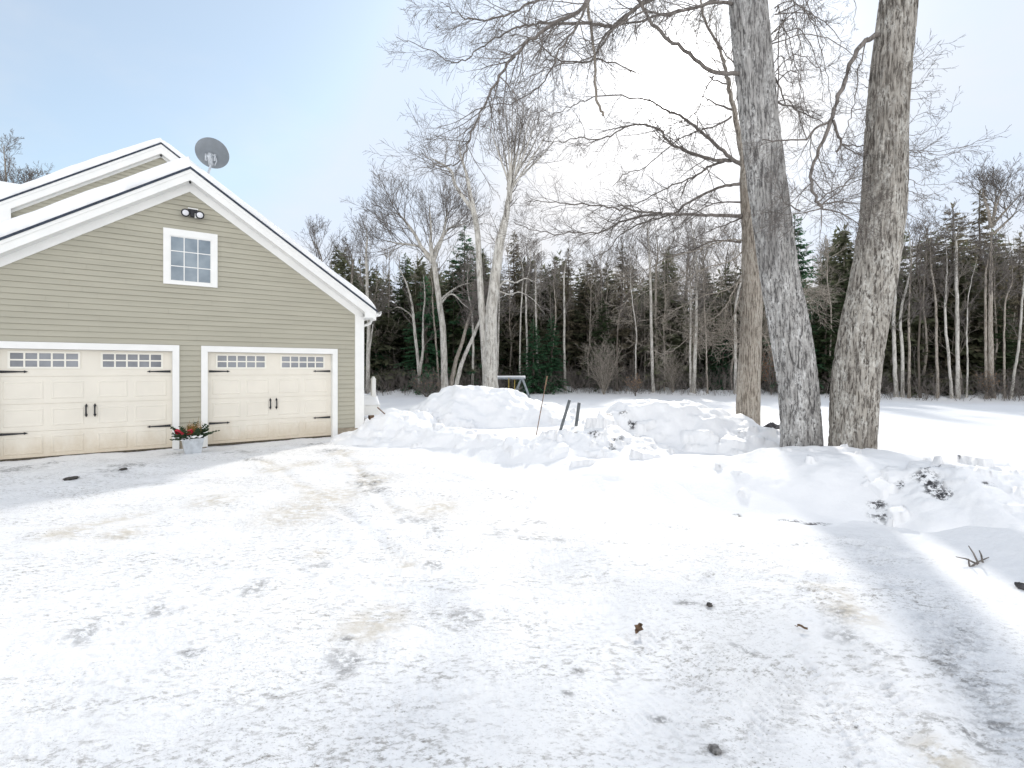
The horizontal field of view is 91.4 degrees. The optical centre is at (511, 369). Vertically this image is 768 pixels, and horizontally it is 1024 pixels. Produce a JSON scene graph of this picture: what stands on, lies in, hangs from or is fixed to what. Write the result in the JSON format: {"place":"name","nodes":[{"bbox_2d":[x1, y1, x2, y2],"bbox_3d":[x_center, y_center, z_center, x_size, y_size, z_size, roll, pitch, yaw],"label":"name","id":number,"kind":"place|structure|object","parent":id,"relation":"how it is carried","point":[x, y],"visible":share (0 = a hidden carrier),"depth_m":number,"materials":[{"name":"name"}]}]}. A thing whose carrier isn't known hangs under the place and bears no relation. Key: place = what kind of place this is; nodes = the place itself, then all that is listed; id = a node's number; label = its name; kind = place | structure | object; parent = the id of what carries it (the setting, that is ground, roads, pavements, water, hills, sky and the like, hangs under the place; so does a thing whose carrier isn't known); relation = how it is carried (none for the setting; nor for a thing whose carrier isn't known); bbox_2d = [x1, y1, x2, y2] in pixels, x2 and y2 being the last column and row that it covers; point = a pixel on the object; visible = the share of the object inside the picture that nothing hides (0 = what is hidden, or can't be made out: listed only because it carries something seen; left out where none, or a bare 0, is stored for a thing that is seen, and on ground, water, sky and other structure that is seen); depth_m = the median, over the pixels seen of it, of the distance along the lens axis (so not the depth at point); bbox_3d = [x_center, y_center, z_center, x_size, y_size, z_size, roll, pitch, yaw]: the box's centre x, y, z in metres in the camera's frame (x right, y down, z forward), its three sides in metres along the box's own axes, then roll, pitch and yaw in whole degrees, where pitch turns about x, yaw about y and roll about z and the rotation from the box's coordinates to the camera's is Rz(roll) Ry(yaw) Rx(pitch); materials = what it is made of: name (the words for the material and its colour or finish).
{"place":"outdoors","nodes":[
{"label":"outdoors","id":0,"kind":"place"},
{"bbox_2d":[0,384,1023,767],"bbox_3d":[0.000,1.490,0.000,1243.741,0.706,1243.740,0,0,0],"label":"ground","id":1,"kind":"structure","parent":0,"point":[312,602],"depth_m":3.52,"materials":[{"name":"snow"}]},
{"bbox_2d":[0,129,24,183],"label":"bare tree","id":2,"kind":"object","parent":1,"relation":"on","point":[3,152],"visible":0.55,"depth_m":29.98,"materials":[{"name":"beige plant"}]},
{"bbox_2d":[0,160,45,183],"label":"bare tree","id":3,"kind":"object","parent":1,"relation":"on","point":[22,174],"visible":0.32,"depth_m":29.33,"materials":[{"name":"beige plant"}]},
{"bbox_2d":[6,161,52,183],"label":"bare tree","id":4,"kind":"object","parent":1,"relation":"on","point":[24,171],"visible":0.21,"depth_m":29.65,"materials":[{"name":"beige plant"}]},
{"bbox_2d":[0,142,180,221],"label":"house","id":5,"kind":"structure","parent":1,"relation":"on","point":[76,183],"depth_m":13.91,"materials":[{"name":"white"}]},
{"bbox_2d":[0,181,19,191],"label":"roof snow","id":6,"kind":"structure","parent":5,"relation":"on","point":[5,185],"depth_m":19.32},
{"bbox_2d":[0,138,219,199],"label":"roof snow","id":7,"kind":"structure","parent":5,"relation":"on","point":[61,173],"depth_m":13.83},
{"bbox_2d":[0,166,381,461],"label":"garage","id":8,"kind":"structure","parent":1,"relation":"on","point":[147,316],"depth_m":10.83,"materials":[{"name":"beige"}]},
{"bbox_2d":[0,349,171,461],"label":"garage door","id":9,"kind":"structure","parent":8,"relation":"in","point":[54,403],"depth_m":10.08,"materials":[{"name":"metal"}]},
{"bbox_2d":[0,156,375,308],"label":"roof snow","id":10,"kind":"structure","parent":8,"relation":"on","point":[53,210],"depth_m":10.25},
{"bbox_2d":[163,227,217,287],"bbox_3d":[-7.095,-2.458,11.047,1.010,1.205,0.060,0,0,-35],"label":"window","id":11,"kind":"structure","parent":8,"relation":"in","point":[190,258],"depth_m":11.03,"materials":[{"name":"white paint"}]},
{"bbox_2d":[195,137,228,173],"bbox_3d":[-6.825,-4.669,11.377,0.670,1.078,0.423,0,0,-33],"label":"satellite dish","id":12,"kind":"object","parent":8,"relation":"on","point":[210,153],"visible":0.98,"depth_m":11.27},
{"bbox_2d":[208,352,330,445],"bbox_3d":[-5.784,0.672,12.111,2.736,2.136,0.118,0,0,-35],"label":"garage door","id":13,"kind":"structure","parent":8,"relation":"in","point":[253,397],"depth_m":12.04,"materials":[{"name":"metal"}]},
{"bbox_2d":[169,418,219,453],"bbox_3d":[-6.625,1.370,10.467,0.898,0.761,0.851,0,0,-33],"label":"planter","id":14,"kind":"object","parent":1,"relation":"on","point":[191,437],"visible":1,"depth_m":10.33,"materials":[{"name":"plastic"}]},
{"bbox_2d":[293,213,346,267],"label":"bare tree","id":15,"kind":"object","parent":1,"relation":"on","point":[316,244],"visible":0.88,"depth_m":35.94,"materials":[{"name":"beige plant"}]},
{"bbox_2d":[330,234,374,286],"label":"bare tree","id":16,"kind":"object","parent":1,"relation":"on","point":[349,255],"visible":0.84,"depth_m":37.60,"materials":[{"name":"beige plant"}]},
{"bbox_2d":[343,211,393,393],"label":"bare tree","id":17,"kind":"object","parent":1,"relation":"on","point":[369,335],"visible":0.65,"depth_m":35.35,"materials":[{"name":"grey plant"}]},
{"bbox_2d":[364,376,379,419],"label":"deck","id":18,"kind":"structure","parent":1,"relation":"on","point":[370,411],"depth_m":15.43,"materials":[{"name":"white paint"}]},
{"bbox_2d":[364,394,379,404],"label":"deck snow","id":19,"kind":"structure","parent":18,"relation":"on","point":[369,400],"depth_m":15.38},
{"bbox_2d":[364,317,393,391],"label":"evergreen tree","id":20,"kind":"object","parent":1,"relation":"on","point":[378,356],"visible":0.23,"depth_m":37.68,"materials":[{"name":"green plant"}]},
{"bbox_2d":[383,253,416,378],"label":"evergreen tree","id":21,"kind":"object","parent":1,"relation":"on","point":[403,305],"visible":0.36,"depth_m":40.87,"materials":[{"name":"green plant"}]},
{"bbox_2d":[377,255,437,391],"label":"bare tree","id":22,"kind":"object","parent":1,"relation":"on","point":[419,362],"visible":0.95,"depth_m":36.23,"materials":[{"name":"grey plant"}]},
{"bbox_2d":[394,276,460,394],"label":"evergreen tree","id":23,"kind":"object","parent":1,"relation":"on","point":[426,351],"visible":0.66,"depth_m":37.25,"materials":[{"name":"green plant"}]},
{"bbox_2d":[329,408,526,449],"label":"snow bank","id":24,"kind":"structure","parent":1,"relation":"on","point":[392,427],"depth_m":11.53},
{"bbox_2d":[408,367,449,396],"bbox_3d":[-5.510,0.822,33.070,2.438,2.188,2.654,0,0,22],"label":"shrub","id":25,"kind":"object","parent":1,"relation":"on","point":[425,388],"visible":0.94,"depth_m":32.93,"materials":[{"name":"grey plant"}]},
{"bbox_2d":[420,265,439,391],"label":"bare tree","id":26,"kind":"object","parent":1,"relation":"on","point":[432,307],"visible":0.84,"depth_m":36.62,"materials":[{"name":"beige plant"}]},
{"bbox_2d":[340,159,523,388],"bbox_3d":[-5.000,-5.881,32.933,11.890,16.014,7.821,0,0,0],"label":"round crowned tree","id":27,"kind":"object","parent":1,"relation":"on","point":[431,257],"visible":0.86,"depth_m":32.81,"materials":[{"name":"grey plant"}]},
{"bbox_2d":[432,297,480,385],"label":"evergreen tree","id":28,"kind":"object","parent":1,"relation":"on","point":[455,332],"visible":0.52,"depth_m":38.28,"materials":[{"name":"green plant"}]},
{"bbox_2d":[450,249,476,385],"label":"bare tree","id":29,"kind":"object","parent":1,"relation":"on","point":[472,326],"visible":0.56,"depth_m":37.10,"materials":[{"name":"grey plant"}]},
{"bbox_2d":[428,225,504,383],"bbox_3d":[-3.734,-4.684,39.602,7.157,13.816,7.367,0,0,45],"label":"evergreen tree","id":30,"kind":"object","parent":1,"relation":"on","point":[460,295],"visible":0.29,"depth_m":39.49,"materials":[{"name":"green plant"}]},
{"bbox_2d":[449,294,485,385],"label":"bare tree","id":31,"kind":"object","parent":1,"relation":"on","point":[451,381],"visible":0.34,"depth_m":33.40,"materials":[{"name":"beige plant"}]},
{"bbox_2d":[454,294,486,384],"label":"bare tree","id":32,"kind":"object","parent":1,"relation":"on","point":[458,375],"visible":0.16,"depth_m":31.91,"materials":[{"name":"grey plant"}]},
{"bbox_2d":[412,92,576,387],"bbox_3d":[-0.845,-6.622,27.035,8.903,17.314,3.682,0,0,0],"label":"forked tree","id":33,"kind":"object","parent":1,"relation":"on","point":[488,329],"visible":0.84,"depth_m":26.79,"materials":[{"name":"grey plant"}]},
{"bbox_2d":[408,385,585,428],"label":"snow bank","id":34,"kind":"structure","parent":1,"relation":"on","point":[469,406],"depth_m":13.78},
{"bbox_2d":[487,242,519,375],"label":"bare tree","id":35,"kind":"object","parent":1,"relation":"on","point":[492,246],"visible":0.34,"depth_m":37.38,"materials":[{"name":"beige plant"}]},
{"bbox_2d":[497,376,530,397],"bbox_3d":[-0.182,1.190,30.899,3.154,1.664,1.385,0,0,34],"label":"swing set","id":36,"kind":"object","parent":1,"relation":"on","point":[521,378],"visible":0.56,"depth_m":30.17,"materials":[{"name":"white metal"}]},
{"bbox_2d":[499,231,541,369],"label":"evergreen tree","id":37,"kind":"object","parent":1,"relation":"on","point":[512,276],"visible":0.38,"depth_m":41.67,"materials":[{"name":"green plant"}]},
{"bbox_2d":[511,242,542,389],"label":"bare tree","id":38,"kind":"object","parent":1,"relation":"on","point":[527,264],"visible":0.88,"depth_m":37.65,"materials":[{"name":"grey plant"}]},
{"bbox_2d":[515,231,539,381],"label":"bare tree","id":39,"kind":"object","parent":1,"relation":"on","point":[526,291],"visible":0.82,"depth_m":37.71,"materials":[{"name":"grey plant"}]},
{"bbox_2d":[507,223,549,327],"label":"bare tree","id":40,"kind":"object","parent":1,"relation":"on","point":[528,234],"visible":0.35,"depth_m":43.09,"materials":[{"name":"beige plant"}]},
{"bbox_2d":[514,250,546,385],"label":"bare tree","id":41,"kind":"object","parent":1,"relation":"on","point":[535,313],"visible":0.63,"depth_m":37.88,"materials":[{"name":"grey plant"}]},
{"bbox_2d":[516,319,551,394],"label":"evergreen tree","id":42,"kind":"object","parent":1,"relation":"on","point":[535,366],"visible":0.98,"depth_m":36.67,"materials":[{"name":"green plant"}]},
{"bbox_2d":[536,315,571,394],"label":"evergreen tree","id":43,"kind":"object","parent":1,"relation":"on","point":[552,365],"visible":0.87,"depth_m":37.05,"materials":[{"name":"green plant"}]},
{"bbox_2d":[544,252,571,356],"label":"bare tree","id":44,"kind":"object","parent":1,"relation":"on","point":[546,271],"visible":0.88,"depth_m":37.99,"materials":[{"name":"beige plant"}]},
{"bbox_2d":[546,247,588,385],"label":"evergreen tree","id":45,"kind":"object","parent":1,"relation":"on","point":[569,332],"visible":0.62,"depth_m":41.92,"materials":[{"name":"green plant"}]},
{"bbox_2d":[552,228,587,390],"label":"bare tree","id":46,"kind":"object","parent":1,"relation":"on","point":[564,357],"visible":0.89,"depth_m":38.15,"materials":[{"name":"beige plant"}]},
{"bbox_2d":[474,418,681,481],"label":"snow bank","id":47,"kind":"structure","parent":1,"relation":"on","point":[596,437],"depth_m":8.91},
{"bbox_2d":[567,261,605,387],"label":"evergreen tree","id":48,"kind":"object","parent":1,"relation":"on","point":[586,300],"visible":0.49,"depth_m":41.85,"materials":[{"name":"green plant"}]},
{"bbox_2d":[571,236,620,367],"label":"bare tree","id":49,"kind":"object","parent":1,"relation":"on","point":[600,280],"visible":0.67,"depth_m":41.64,"materials":[{"name":"beige plant"}]},
{"bbox_2d":[582,297,626,391],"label":"evergreen tree","id":50,"kind":"object","parent":1,"relation":"on","point":[601,324],"visible":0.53,"depth_m":39.79,"materials":[{"name":"green plant"}]},
{"bbox_2d":[580,331,631,393],"bbox_3d":[6.540,-0.515,36.287,4.045,4.812,3.806,0,0,0],"label":"bare shrub","id":51,"kind":"object","parent":1,"relation":"on","point":[602,370],"visible":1,"depth_m":35.97,"materials":[{"name":"beige plant"}]},
{"bbox_2d":[605,232,639,390],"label":"bare tree","id":52,"kind":"object","parent":1,"relation":"on","point":[619,316],"visible":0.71,"depth_m":37.71,"materials":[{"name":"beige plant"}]},
{"bbox_2d":[364,0,884,446],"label":"bare tree","id":53,"kind":"object","parent":1,"relation":"on","point":[789,327],"visible":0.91,"depth_m":8.16,"materials":[{"name":"grey plant"}]},
{"bbox_2d":[604,247,650,385],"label":"evergreen tree","id":54,"kind":"object","parent":1,"relation":"on","point":[622,333],"visible":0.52,"depth_m":40.92,"materials":[{"name":"green plant"}]},
{"bbox_2d":[606,222,651,386],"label":"bare tree","id":55,"kind":"object","parent":1,"relation":"on","point":[626,240],"visible":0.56,"depth_m":41.92,"materials":[{"name":"beige plant"}]},
{"bbox_2d":[616,235,646,380],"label":"bare tree","id":56,"kind":"object","parent":1,"relation":"on","point":[635,329],"visible":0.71,"depth_m":37.25,"materials":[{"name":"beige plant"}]},
{"bbox_2d":[622,373,646,395],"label":"beech sapling","id":57,"kind":"object","parent":1,"relation":"on","point":[636,386],"visible":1,"depth_m":33.99,"materials":[{"name":"brown plant"}]},
{"bbox_2d":[627,207,665,392],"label":"bare tree","id":58,"kind":"object","parent":1,"relation":"on","point":[651,323],"visible":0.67,"depth_m":36.77,"materials":[{"name":"grey plant"}]},
{"bbox_2d":[641,209,674,389],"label":"bare tree","id":59,"kind":"object","parent":1,"relation":"on","point":[656,348],"visible":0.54,"depth_m":38.53,"materials":[{"name":"beige plant"}]},
{"bbox_2d":[479,0,843,425],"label":"bare tree","id":60,"kind":"object","parent":1,"relation":"on","point":[748,393],"visible":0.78,"depth_m":10.98,"materials":[{"name":"beige plant"}]},
{"bbox_2d":[647,218,692,303],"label":"bare tree","id":61,"kind":"object","parent":1,"relation":"on","point":[677,238],"visible":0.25,"depth_m":43.27,"materials":[{"name":"beige plant"}]},
{"bbox_2d":[327,223,1023,397],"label":"distant woods","id":62,"kind":"object","parent":1,"relation":"on","point":[976,357],"visible":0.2,"depth_m":38.97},
{"bbox_2d":[655,343,697,391],"bbox_3d":[11.746,-0.084,35.985,3.017,3.691,2.487,0,0,17],"label":"bare shrub","id":63,"kind":"object","parent":1,"relation":"on","point":[672,379],"visible":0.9,"depth_m":35.95,"materials":[{"name":"beige plant"}]},
{"bbox_2d":[330,231,1023,392],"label":"distant trunks","id":64,"kind":"object","parent":1,"relation":"on","point":[825,273],"visible":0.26,"depth_m":38.61,"materials":[{"name":"beige plant"}]},
{"bbox_2d":[597,399,779,455],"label":"snow bank","id":65,"kind":"structure","parent":1,"relation":"on","point":[687,426],"depth_m":9.72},
{"bbox_2d":[668,203,711,393],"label":"bare tree","id":66,"kind":"object","parent":1,"relation":"on","point":[695,357],"visible":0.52,"depth_m":35.78,"materials":[{"name":"grey plant"}]},
{"bbox_2d":[663,210,723,392],"bbox_3d":[12.837,-4.666,35.709,3.936,13.225,3.895,0,0,14],"label":"bare tree","id":67,"kind":"object","parent":1,"relation":"on","point":[690,363],"visible":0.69,"depth_m":35.86,"materials":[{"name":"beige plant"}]},
{"bbox_2d":[671,220,715,385],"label":"bare tree","id":68,"kind":"object","parent":1,"relation":"on","point":[688,272],"visible":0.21,"depth_m":44.92,"materials":[{"name":"beige plant"}]},
{"bbox_2d":[364,346,1023,400],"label":"undergrowth","id":69,"kind":"object","parent":1,"relation":"on","point":[1016,390],"visible":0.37,"depth_m":35.44,"materials":[{"name":"brown plant"}]},
{"bbox_2d":[682,247,724,393],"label":"bare tree","id":70,"kind":"object","parent":1,"relation":"on","point":[707,391],"visible":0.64,"depth_m":35.48,"materials":[{"name":"beige plant"}]},
{"bbox_2d":[683,301,724,388],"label":"evergreen tree","id":71,"kind":"object","parent":1,"relation":"on","point":[704,359],"visible":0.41,"depth_m":39.83,"materials":[{"name":"green plant"}]},
{"bbox_2d":[691,207,735,349],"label":"bare tree","id":72,"kind":"object","parent":1,"relation":"on","point":[707,290],"visible":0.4,"depth_m":41.82,"materials":[{"name":"beige plant"}]},
{"bbox_2d":[708,744,721,754],"bbox_3d":[0.919,1.719,2.264,0.054,0.020,0.065,0,0,0],"label":"dirt clod","id":73,"kind":"object","parent":1,"relation":"on","point":[715,749],"visible":1,"depth_m":2.26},
{"bbox_2d":[702,319,737,390],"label":"evergreen tree","id":74,"kind":"object","parent":1,"relation":"on","point":[723,362],"visible":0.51,"depth_m":37.94,"materials":[{"name":"green plant"}]},
{"bbox_2d":[710,217,741,393],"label":"bare tree","id":75,"kind":"object","parent":1,"relation":"on","point":[735,319],"visible":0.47,"depth_m":34.45,"materials":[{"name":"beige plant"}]},
{"bbox_2d":[710,207,741,314],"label":"bare tree","id":76,"kind":"object","parent":1,"relation":"on","point":[727,254],"visible":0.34,"depth_m":43.37,"materials":[{"name":"beige plant"}]},
{"bbox_2d":[761,351,776,394],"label":"beech sapling","id":77,"kind":"object","parent":1,"relation":"on","point":[768,374],"visible":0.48,"depth_m":32.91,"materials":[{"name":"brown plant"}]},
{"bbox_2d":[761,214,837,388],"bbox_3d":[19.204,-4.480,33.944,5.297,12.457,5.245,0,0,35],"label":"evergreen tree","id":78,"kind":"object","parent":1,"relation":"on","point":[802,266],"visible":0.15,"depth_m":33.60,"materials":[{"name":"green plant"}]},
{"bbox_2d":[668,444,932,526],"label":"snow bank","id":79,"kind":"structure","parent":1,"relation":"on","point":[812,485],"depth_m":6.35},
{"bbox_2d":[808,277,842,393],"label":"evergreen tree","id":80,"kind":"object","parent":1,"relation":"on","point":[823,338],"visible":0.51,"depth_m":32.86,"materials":[{"name":"green plant"}]},
{"bbox_2d":[719,0,1011,448],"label":"bare tree","id":81,"kind":"object","parent":1,"relation":"on","point":[856,375],"visible":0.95,"depth_m":7.85,"materials":[{"name":"grey plant"}]},
{"bbox_2d":[892,220,928,396],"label":"bare tree","id":82,"kind":"object","parent":1,"relation":"on","point":[894,361],"visible":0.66,"depth_m":30.39,"materials":[{"name":"grey plant"}]},
{"bbox_2d":[889,212,942,397],"bbox_3d":[23.702,-3.937,30.249,3.608,11.957,2.138,0,0,0],"label":"bare tree","id":83,"kind":"object","parent":1,"relation":"on","point":[901,341],"visible":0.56,"depth_m":30.31,"materials":[{"name":"grey plant"}]},
{"bbox_2d":[897,222,939,397],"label":"bare tree","id":84,"kind":"object","parent":1,"relation":"on","point":[908,336],"visible":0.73,"depth_m":30.23,"materials":[{"name":"beige plant"}]},
{"bbox_2d":[901,217,948,397],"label":"bare tree","id":85,"kind":"object","parent":1,"relation":"on","point":[936,330],"visible":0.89,"depth_m":29.82,"materials":[{"name":"beige plant"}]},
{"bbox_2d":[896,202,955,397],"bbox_3d":[24.451,-4.046,30.023,3.298,12.090,2.690,0,0,0],"label":"bare tree","id":86,"kind":"object","parent":1,"relation":"on","point":[920,318],"visible":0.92,"depth_m":29.95,"materials":[{"name":"grey plant"}]},
{"bbox_2d":[897,228,966,378],"bbox_3d":[27.141,-3.861,32.904,4.601,11.269,4.838,0,0,37],"label":"evergreen tree","id":87,"kind":"object","parent":1,"relation":"on","point":[927,317],"visible":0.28,"depth_m":32.60,"materials":[{"name":"green plant"}]},
{"bbox_2d":[861,455,1023,531],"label":"snow bank","id":88,"kind":"structure","parent":1,"relation":"on","point":[936,494],"depth_m":5.53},
{"bbox_2d":[916,298,975,395],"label":"evergreen tree","id":89,"kind":"object","parent":1,"relation":"on","point":[949,339],"visible":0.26,"depth_m":32.28,"materials":[{"name":"green plant"}]},
{"bbox_2d":[931,230,964,398],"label":"bare tree","id":90,"kind":"object","parent":1,"relation":"on","point":[945,325],"visible":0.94,"depth_m":29.59,"materials":[{"name":"grey plant"}]},
{"bbox_2d":[925,198,972,398],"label":"bare tree","id":91,"kind":"object","parent":1,"relation":"on","point":[957,351],"visible":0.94,"depth_m":29.52,"materials":[{"name":"grey plant"}]},
{"bbox_2d":[899,202,1023,390],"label":"evergreen tree","id":92,"kind":"object","parent":1,"relation":"on","point":[981,323],"visible":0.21,"depth_m":32.26,"materials":[{"name":"green plant"}]},
{"bbox_2d":[949,247,992,397],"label":"bare tree","id":93,"kind":"object","parent":1,"relation":"on","point":[966,325],"visible":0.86,"depth_m":29.45,"materials":[{"name":"grey plant"}]},
{"bbox_2d":[956,546,988,566],"bbox_3d":[4.104,1.658,4.446,0.325,0.180,0.098,0,0,-20],"label":"fallen twig","id":94,"kind":"object","parent":1,"relation":"on","point":[977,561],"visible":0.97,"depth_m":4.42,"materials":[{"name":"wood"}]},
{"bbox_2d":[949,229,1023,398],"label":"bare tree","id":95,"kind":"object","parent":1,"relation":"on","point":[985,319],"visible":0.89,"depth_m":29.14,"materials":[{"name":"twig bark"},{"name":"pale bark"}]},
{"bbox_2d":[955,153,1023,398],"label":"bare tree","id":96,"kind":"object","parent":1,"relation":"on","point":[996,203],"visible":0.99,"depth_m":28.97,"materials":[{"name":"beige plant"}]},
{"bbox_2d":[974,371,1005,397],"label":"beech sapling","id":97,"kind":"object","parent":1,"relation":"on","point":[990,379],"visible":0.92,"depth_m":28.93,"materials":[{"name":"brown plant"}]},
{"bbox_2d":[959,189,1023,390],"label":"evergreen tree","id":98,"kind":"object","parent":1,"relation":"on","point":[982,215],"visible":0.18,"depth_m":33.60,"materials":[{"name":"green plant"}]},
{"bbox_2d":[971,298,1023,395],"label":"evergreen tree","id":99,"kind":"object","parent":1,"relation":"on","point":[1010,346],"visible":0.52,"depth_m":30.28,"materials":[{"name":"green plant"}]},
{"bbox_2d":[983,231,1023,377],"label":"evergreen tree","id":100,"kind":"object","parent":1,"relation":"on","point":[1017,301],"visible":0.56,"depth_m":30.97,"materials":[{"name":"green plant"}]},
{"bbox_2d":[983,243,1023,398],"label":"bare tree","id":101,"kind":"object","parent":1,"relation":"on","point":[1010,286],"visible":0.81,"depth_m":28.93,"materials":[{"name":"beige plant"}]},
{"bbox_2d":[993,225,1023,398],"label":"bare tree","id":102,"kind":"object","parent":1,"relation":"on","point":[1019,338],"visible":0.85,"depth_m":28.87,"materials":[{"name":"grey plant"}]},
{"bbox_2d":[0,0,1023,318],"label":"sky","id":103,"kind":"structure","parent":0,"point":[296,93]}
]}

